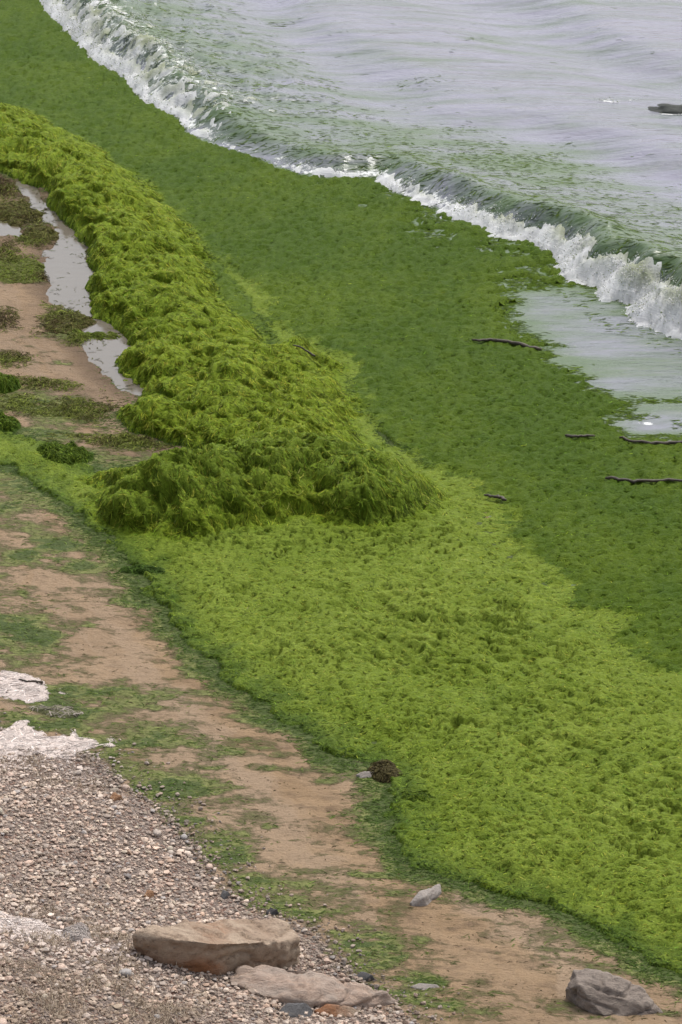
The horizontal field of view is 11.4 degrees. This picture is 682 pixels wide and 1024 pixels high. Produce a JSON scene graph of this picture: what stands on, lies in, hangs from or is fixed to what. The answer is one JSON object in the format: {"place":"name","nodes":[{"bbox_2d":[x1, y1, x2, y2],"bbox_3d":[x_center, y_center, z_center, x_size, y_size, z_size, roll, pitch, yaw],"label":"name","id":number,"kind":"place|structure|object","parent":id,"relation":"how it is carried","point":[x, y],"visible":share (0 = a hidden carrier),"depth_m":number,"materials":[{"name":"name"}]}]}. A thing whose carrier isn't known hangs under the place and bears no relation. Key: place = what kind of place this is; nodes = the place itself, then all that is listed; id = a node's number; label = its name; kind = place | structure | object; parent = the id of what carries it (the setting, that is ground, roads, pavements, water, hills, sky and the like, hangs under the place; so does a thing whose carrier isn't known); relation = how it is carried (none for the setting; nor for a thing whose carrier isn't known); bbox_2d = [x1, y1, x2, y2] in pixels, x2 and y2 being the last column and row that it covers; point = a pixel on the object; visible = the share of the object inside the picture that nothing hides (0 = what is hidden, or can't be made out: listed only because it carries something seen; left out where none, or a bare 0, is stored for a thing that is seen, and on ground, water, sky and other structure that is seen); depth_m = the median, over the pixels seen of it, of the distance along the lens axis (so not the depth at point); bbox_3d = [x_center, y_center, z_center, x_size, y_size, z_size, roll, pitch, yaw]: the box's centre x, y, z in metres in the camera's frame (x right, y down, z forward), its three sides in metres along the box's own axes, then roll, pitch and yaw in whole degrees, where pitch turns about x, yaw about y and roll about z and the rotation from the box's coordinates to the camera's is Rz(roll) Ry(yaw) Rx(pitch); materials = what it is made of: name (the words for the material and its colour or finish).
{"place":"outdoors","nodes":[
{"label":"outdoors","id":0,"kind":"place"},
{"bbox_2d":[0,102,449,540],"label":"seaweed ridge","id":1,"kind":"structure","parent":0,"point":[270,427],"depth_m":35.19,"materials":[{"name":"green plant"}]},
{"bbox_2d":[293,345,315,356],"bbox_3d":[-0.393,-1.720,36.437,0.250,0.130,0.052,1,22,3],"label":"driftwood","id":2,"kind":"object","parent":1,"relation":"on","point":[304,349],"visible":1,"depth_m":36.43,"materials":[{"name":"wood"}]},
{"bbox_2d":[0,173,681,1023],"bbox_3d":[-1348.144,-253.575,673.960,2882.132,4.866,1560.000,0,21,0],"label":"beach ground","id":3,"kind":"structure","parent":0,"point":[130,653],"depth_m":26.26,"materials":[{"name":"beige"}]},
{"bbox_2d":[0,1018,6,1023],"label":"pebble","id":4,"kind":"object","parent":3,"relation":"on","point":[3,1020],"visible":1,"depth_m":21.57,"materials":[{"name":"stone"}]},
{"bbox_2d":[0,372,21,393],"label":"seaweed clump","id":5,"kind":"object","parent":3,"relation":"on","point":[9,383],"visible":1,"depth_m":35.33,"materials":[{"name":"green plant"}]},
{"bbox_2d":[0,411,21,432],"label":"seaweed clump","id":6,"kind":"object","parent":3,"relation":"on","point":[10,424],"visible":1,"depth_m":34.23,"materials":[{"name":"green plant"}]},
{"bbox_2d":[0,257,44,283],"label":"seaweed clump","id":7,"kind":"object","parent":3,"relation":"on","point":[7,270],"visible":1,"depth_m":39.42,"materials":[{"name":"green plant"}]},
{"bbox_2d":[0,200,47,227],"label":"seaweed clump","id":8,"kind":"object","parent":3,"relation":"on","point":[6,210],"visible":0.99,"depth_m":41.57,"materials":[{"name":"green plant"}]},
{"bbox_2d":[0,670,65,703],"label":"dried seaweed","id":9,"kind":"object","parent":3,"relation":"on","point":[17,688],"visible":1,"depth_m":28.22,"materials":[{"name":"white plant"}]},
{"bbox_2d":[19,679,42,683],"bbox_3d":[-2.570,1.400,28.363,0.220,0.024,0.044,4,22,10],"label":"driftwood","id":10,"kind":"object","parent":9,"relation":"on","point":[36,681],"visible":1,"depth_m":28.36,"materials":[{"name":"wood"}]},
{"bbox_2d":[19,225,58,243],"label":"seaweed clump","id":11,"kind":"object","parent":3,"relation":"on","point":[48,232],"visible":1,"depth_m":40.78,"materials":[{"name":"green plant"}]},
{"bbox_2d":[30,705,83,718],"bbox_3d":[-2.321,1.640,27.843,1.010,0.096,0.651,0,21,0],"label":"dried seaweed","id":12,"kind":"object","parent":3,"relation":"on","point":[62,712],"visible":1,"depth_m":27.82,"materials":[{"name":"plant"}]},
{"bbox_2d":[0,720,115,759],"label":"dried seaweed","id":13,"kind":"object","parent":3,"relation":"on","point":[22,734],"visible":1,"depth_m":27.26,"materials":[{"name":"white plant"}]},
{"bbox_2d":[36,440,93,464],"bbox_3d":[-2.728,-0.573,33.548,0.607,0.190,0.689,0,21,0],"label":"seaweed clump","id":14,"kind":"object","parent":3,"relation":"on","point":[71,452],"visible":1,"depth_m":33.51,"materials":[{"name":"green plant"}]},
{"bbox_2d":[41,313,96,333],"bbox_3d":[-2.995,-2.075,37.721,0.650,0.157,0.819,0,21,0],"label":"seaweed clump","id":15,"kind":"object","parent":3,"relation":"on","point":[71,322],"visible":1,"depth_m":37.63,"materials":[{"name":"green plant"}]},
{"bbox_2d":[64,917,73,922],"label":"pebble","id":16,"kind":"object","parent":3,"relation":"on","point":[70,919],"visible":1,"depth_m":23.62,"materials":[{"name":"stone"}]},
{"bbox_2d":[0,181,143,395],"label":"puddle water","id":17,"kind":"structure","parent":3,"relation":"on","point":[60,262],"depth_m":39.10,"materials":[{"name":"grey liquid"}]},
{"bbox_2d":[17,186,139,389],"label":"puddle scraps","id":18,"kind":"object","parent":17,"relation":"on","point":[83,297],"visible":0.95,"depth_m":38.44,"materials":[{"name":"grey liquid"}]},
{"bbox_2d":[61,922,93,941],"bbox_3d":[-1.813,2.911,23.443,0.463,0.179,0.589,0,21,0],"label":"rock","id":19,"kind":"object","parent":3,"relation":"on","point":[77,927],"visible":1,"depth_m":23.39,"materials":[{"name":"grey stone"}]},
{"bbox_2d":[0,175,177,454],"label":"wrack line","id":20,"kind":"object","parent":3,"relation":"on","point":[16,357],"visible":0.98,"depth_m":35.60,"materials":[{"name":"green plant"}]},
{"bbox_2d":[67,328,122,340],"bbox_3d":[-2.636,-1.914,37.360,0.740,0.127,0.493,6,22,16],"label":"seaweed clump","id":21,"kind":"object","parent":3,"relation":"on","point":[98,335],"visible":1,"depth_m":37.33,"materials":[{"name":"green plant"}]},
{"bbox_2d":[109,792,122,800],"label":"rock","id":22,"kind":"object","parent":3,"relation":"on","point":[115,796],"visible":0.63,"depth_m":26.26,"materials":[{"name":"orange stone"}]},
{"bbox_2d":[119,968,131,977],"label":"pebble","id":23,"kind":"object","parent":3,"relation":"on","point":[125,971],"visible":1,"depth_m":22.86,"materials":[{"name":"stone"}]},
{"bbox_2d":[122,785,129,790],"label":"pebble","id":24,"kind":"object","parent":3,"relation":"on","point":[124,787],"visible":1,"depth_m":26.50,"materials":[{"name":"stone"}]},
{"bbox_2d":[119,564,165,574],"bbox_3d":[-1.791,0.532,30.819,0.478,0.106,0.288,0,21,0],"label":"seaweed clump","id":25,"kind":"object","parent":3,"relation":"on","point":[139,569],"visible":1,"depth_m":30.79,"materials":[{"name":"green plant"}]},
{"bbox_2d":[144,890,153,898],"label":"rock","id":26,"kind":"object","parent":3,"relation":"on","point":[149,893],"visible":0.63,"depth_m":24.59,"materials":[{"name":"orange stone"}]},
{"bbox_2d":[153,829,161,836],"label":"pebble","id":27,"kind":"object","parent":3,"relation":"on","point":[157,832],"visible":1,"depth_m":25.71,"materials":[{"name":"stone"}]},
{"bbox_2d":[180,834,187,839],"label":"pebble","id":28,"kind":"object","parent":3,"relation":"on","point":[183,837],"visible":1,"depth_m":25.77,"materials":[{"name":"stone"}]},
{"bbox_2d":[0,746,402,1023],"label":"pebbles","id":29,"kind":"object","parent":3,"relation":"on","point":[141,1001],"visible":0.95,"depth_m":22.91,"materials":[{"name":"grey gravel"}]},
{"bbox_2d":[206,863,212,869],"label":"pebble","id":30,"kind":"object","parent":3,"relation":"on","point":[209,866],"visible":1,"depth_m":25.30,"materials":[{"name":"stone"}]},
{"bbox_2d":[132,918,299,975],"bbox_3d":[-0.833,3.048,23.623,1.262,0.672,0.491,-13,25,-29],"label":"rock","id":31,"kind":"object","parent":3,"relation":"on","point":[222,947],"visible":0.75,"depth_m":23.44,"materials":[{"name":"beige stone"}]},
{"bbox_2d":[220,890,229,898],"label":"rock","id":32,"kind":"object","parent":3,"relation":"on","point":[225,894],"visible":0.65,"depth_m":24.86,"materials":[{"name":"stone"}]},
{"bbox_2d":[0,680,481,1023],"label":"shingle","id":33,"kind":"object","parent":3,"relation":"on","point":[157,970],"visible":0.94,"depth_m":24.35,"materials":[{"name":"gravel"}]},
{"bbox_2d":[0,910,64,938],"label":"dried seaweed","id":34,"kind":"object","parent":33,"relation":"on","point":[23,923],"visible":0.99,"depth_m":23.33,"materials":[{"name":"white plant"}]},
{"bbox_2d":[266,907,278,914],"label":"rock","id":35,"kind":"object","parent":3,"relation":"on","point":[272,911],"visible":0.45,"depth_m":24.66,"materials":[{"name":"stone"}]},
{"bbox_2d":[280,1003,312,1016],"bbox_3d":[-0.297,3.414,23.047,0.251,0.236,0.112,-10,24,-23],"label":"rock","id":36,"kind":"object","parent":3,"relation":"on","point":[292,1009],"visible":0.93,"depth_m":23.02,"materials":[{"name":"stone"}]},
{"bbox_2d":[230,965,395,1009],"bbox_3d":[-0.186,3.357,23.352,1.156,0.442,0.423,0,21,0],"label":"rock","id":37,"kind":"object","parent":3,"relation":"on","point":[311,989],"visible":0.72,"depth_m":23.29,"materials":[{"name":"stone"}]},
{"bbox_2d":[314,1004,358,1016],"bbox_3d":[-0.024,3.446,23.206,0.338,0.256,0.091,-9,23,-21],"label":"rock","id":38,"kind":"object","parent":3,"relation":"on","point":[334,1010],"visible":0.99,"depth_m":23.16,"materials":[{"name":"orange stone"}]},
{"bbox_2d":[0,193,680,1023],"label":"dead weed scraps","id":39,"kind":"object","parent":3,"relation":"on","point":[280,783],"visible":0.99,"depth_m":26.37,"materials":[{"name":"brown plant"}]},
{"bbox_2d":[0,252,681,975],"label":"seaweed mat","id":40,"kind":"object","parent":3,"relation":"on","point":[518,718],"visible":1,"depth_m":28.78,"materials":[{"name":"green plant"}]},
{"bbox_2d":[484,494,506,500],"bbox_3d":[1.489,-0.149,32.954,0.261,0.040,0.066,14,26,32],"label":"driftwood","id":41,"kind":"object","parent":40,"relation":"on","point":[502,498],"visible":1,"depth_m":32.93,"materials":[{"name":"wood"}]},
{"bbox_2d":[0,106,681,1021],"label":"seaweed strands","id":42,"kind":"object","parent":3,"relation":"on","point":[384,800],"visible":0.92,"depth_m":27.32},
{"bbox_2d":[356,771,371,777],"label":"rock","id":43,"kind":"object","parent":3,"relation":"on","point":[364,774],"visible":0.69,"depth_m":26.99,"materials":[{"name":"stone"}]},
{"bbox_2d":[356,972,374,980],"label":"rock","id":44,"kind":"object","parent":3,"relation":"on","point":[366,976],"visible":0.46,"depth_m":23.83,"materials":[{"name":"stone"}]},
{"bbox_2d":[367,759,402,783],"bbox_3d":[0.353,2.043,27.068,0.348,0.127,0.479,0,21,0],"label":"seaweed clump","id":45,"kind":"object","parent":3,"relation":"on","point":[383,771],"visible":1,"depth_m":26.99,"materials":[{"name":"brown plant"}]},
{"bbox_2d":[398,789,435,801],"bbox_3d":[0.604,2.215,26.663,0.448,0.110,0.352,0,21,0],"label":"seaweed clump","id":46,"kind":"object","parent":3,"relation":"on","point":[421,795],"visible":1,"depth_m":26.59,"materials":[{"name":"green plant"}]},
{"bbox_2d":[410,983,438,989],"bbox_3d":[0.587,3.358,23.800,0.216,0.164,0.099,0,21,0],"label":"rock","id":47,"kind":"object","parent":3,"relation":"on","point":[422,986],"visible":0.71,"depth_m":23.77,"materials":[{"name":"stone"}]},
{"bbox_2d":[410,884,441,905],"bbox_3d":[0.644,2.862,25.051,0.106,0.231,0.371,16,27,35],"label":"rock","id":48,"kind":"object","parent":3,"relation":"on","point":[425,897],"visible":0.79,"depth_m":24.97,"materials":[{"name":"stone"}]},
{"bbox_2d":[565,968,662,1015],"bbox_3d":[1.882,3.397,23.639,0.680,0.354,0.345,6,22,15],"label":"rock","id":49,"kind":"object","parent":3,"relation":"on","point":[596,991],"visible":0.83,"depth_m":23.59,"materials":[{"name":"grey stone"}]},
{"bbox_2d":[62,0,681,585],"bbox_3d":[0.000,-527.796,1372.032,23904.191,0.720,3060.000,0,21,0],"label":"sea water","id":50,"kind":"structure","parent":0,"point":[506,90],"depth_m":46.41,"materials":[{"name":"grey liquid"}]},
{"bbox_2d":[0,0,681,668],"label":"floating seaweed","id":51,"kind":"object","parent":50,"relation":"on","point":[390,300],"visible":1,"depth_m":38.10,"materials":[{"name":"green plant"}]},
{"bbox_2d":[471,338,541,350],"bbox_3d":[1.811,-1.834,37.282,0.796,0.064,0.122,8,23,19],"label":"driftwood","id":52,"kind":"object","parent":51,"relation":"on","point":[511,342],"visible":1,"depth_m":37.29,"materials":[{"name":"wood"}]},
{"bbox_2d":[565,434,594,437],"bbox_3d":[2.409,-0.764,34.530,0.305,0.039,0.063,1,22,3],"label":"driftwood","id":53,"kind":"object","parent":51,"relation":"on","point":[576,436],"visible":1,"depth_m":34.52,"materials":[{"name":"brown wood"}]},
{"bbox_2d":[605,476,681,483],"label":"driftwood","id":54,"kind":"object","parent":51,"relation":"on","point":[640,480],"visible":1,"depth_m":33.36,"materials":[{"name":"brown wood"}]},
{"bbox_2d":[619,436,681,444],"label":"driftwood","id":55,"kind":"object","parent":51,"relation":"on","point":[649,442],"visible":1,"depth_m":34.37,"materials":[{"name":"wood"}]},
{"bbox_2d":[39,0,681,339],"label":"foam sheet","id":56,"kind":"object","parent":50,"relation":"on","point":[613,294],"visible":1,"depth_m":41.71,"materials":[{"name":"white liquid"}]},
{"bbox_2d":[41,0,681,331],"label":"foam spray","id":57,"kind":"object","parent":50,"relation":"on","point":[574,243],"visible":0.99,"depth_m":41.95,"materials":[{"name":"white liquid"}]},
{"bbox_2d":[62,0,681,439],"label":"drifting seaweed","id":58,"kind":"object","parent":50,"relation":"on","point":[508,314],"visible":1,"depth_m":42.12,"materials":[{"name":"plant"}]},
{"bbox_2d":[648,103,681,113],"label":"rock","id":59,"kind":"object","parent":50,"relation":"in","point":[668,108],"visible":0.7,"depth_m":46.36,"materials":[{"name":"grey stone"}]}
]}

